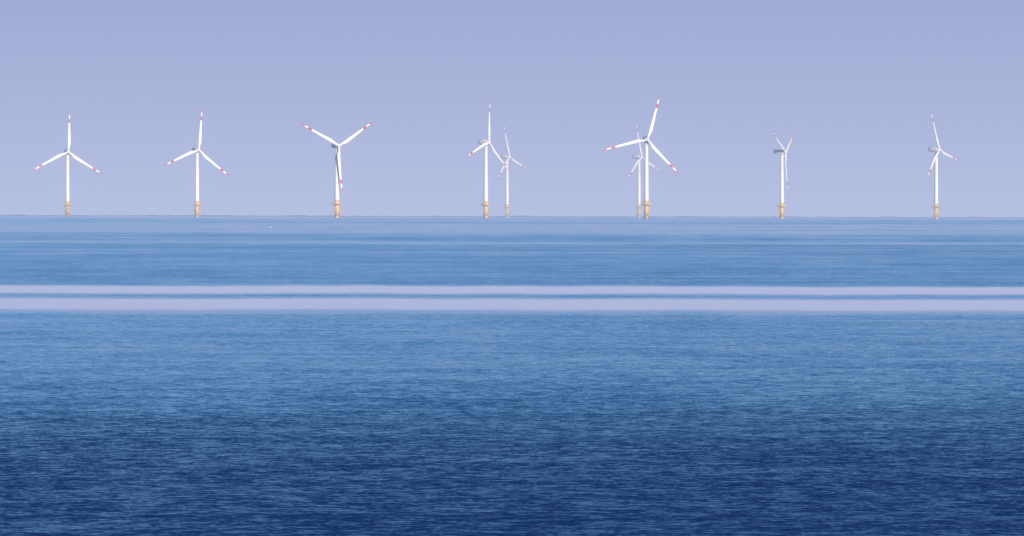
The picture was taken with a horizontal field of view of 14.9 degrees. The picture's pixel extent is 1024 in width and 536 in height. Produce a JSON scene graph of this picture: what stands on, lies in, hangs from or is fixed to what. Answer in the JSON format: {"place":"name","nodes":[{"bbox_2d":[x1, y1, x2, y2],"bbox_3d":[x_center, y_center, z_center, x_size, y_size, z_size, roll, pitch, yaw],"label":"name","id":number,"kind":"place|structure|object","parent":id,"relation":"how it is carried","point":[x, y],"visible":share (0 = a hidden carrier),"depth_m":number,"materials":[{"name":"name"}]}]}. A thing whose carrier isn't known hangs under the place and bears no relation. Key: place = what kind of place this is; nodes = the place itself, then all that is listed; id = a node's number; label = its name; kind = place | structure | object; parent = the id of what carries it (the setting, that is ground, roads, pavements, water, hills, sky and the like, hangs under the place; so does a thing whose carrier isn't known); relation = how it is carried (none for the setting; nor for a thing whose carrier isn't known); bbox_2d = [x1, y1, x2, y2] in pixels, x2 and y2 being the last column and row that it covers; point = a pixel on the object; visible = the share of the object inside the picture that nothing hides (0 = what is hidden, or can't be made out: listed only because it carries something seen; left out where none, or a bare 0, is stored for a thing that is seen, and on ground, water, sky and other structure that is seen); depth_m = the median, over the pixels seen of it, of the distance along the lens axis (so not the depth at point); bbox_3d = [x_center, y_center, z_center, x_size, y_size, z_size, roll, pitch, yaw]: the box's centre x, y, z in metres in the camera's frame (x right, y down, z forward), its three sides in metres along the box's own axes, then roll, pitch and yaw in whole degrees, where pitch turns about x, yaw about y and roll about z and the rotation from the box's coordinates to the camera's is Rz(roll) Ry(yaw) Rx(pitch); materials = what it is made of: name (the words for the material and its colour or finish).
{"place":"outdoors","nodes":[
{"label":"outdoors","id":0,"kind":"place"},
{"bbox_2d":[0,216,1023,535],"bbox_3d":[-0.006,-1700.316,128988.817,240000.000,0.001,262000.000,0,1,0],"label":"sea","id":1,"kind":"structure","parent":0,"point":[454,376],"depth_m":73.28,"materials":[{"name":"liquid"}]},
{"bbox_2d":[32,111,101,216],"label":"turbine","id":2,"kind":"object","parent":1,"relation":"in","point":[67,152],"visible":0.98,"depth_m":6001.55,"materials":[{"name":"white paint"}]},
{"bbox_2d":[164,111,228,217],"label":"turbine","id":3,"kind":"object","parent":1,"relation":"in","point":[196,150],"visible":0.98,"depth_m":5822.77,"materials":[{"name":"white paint"}]},
{"bbox_2d":[302,122,371,217],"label":"turbine","id":4,"kind":"object","parent":1,"relation":"in","point":[336,146],"visible":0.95,"depth_m":5259.06,"materials":[{"name":"white paint"}]},
{"bbox_2d":[467,106,509,217],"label":"turbine","id":5,"kind":"object","parent":1,"relation":"in","point":[484,143],"visible":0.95,"depth_m":5620.51,"materials":[{"name":"white paint"}]},
{"bbox_2d":[497,127,527,217],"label":"turbine","id":6,"kind":"object","parent":1,"relation":"in","point":[507,157],"visible":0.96,"depth_m":7085.99,"materials":[{"name":"white paint"}]},
{"bbox_2d":[604,96,677,218],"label":"turbine","id":7,"kind":"object","parent":1,"relation":"in","point":[646,203],"visible":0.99,"depth_m":5259.63,"materials":[{"name":"white paint"}]},
{"bbox_2d":[628,122,660,217],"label":"turbine","id":8,"kind":"object","parent":1,"relation":"in","point":[639,158],"visible":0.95,"depth_m":6838.49,"materials":[{"name":"white paint"}]},
{"bbox_2d":[772,131,794,218],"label":"turbine","id":9,"kind":"object","parent":1,"relation":"in","point":[783,152],"visible":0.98,"depth_m":5998.35,"materials":[{"name":"white paint"}]},
{"bbox_2d":[928,111,957,218],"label":"turbine","id":10,"kind":"object","parent":1,"relation":"in","point":[935,160],"visible":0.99,"depth_m":6112.00,"materials":[{"name":"white paint"}]},
{"bbox_2d":[0,0,1023,216],"label":"sky","id":11,"kind":"structure","parent":0,"point":[858,84],"materials":[{"name":"blue"}]}
]}

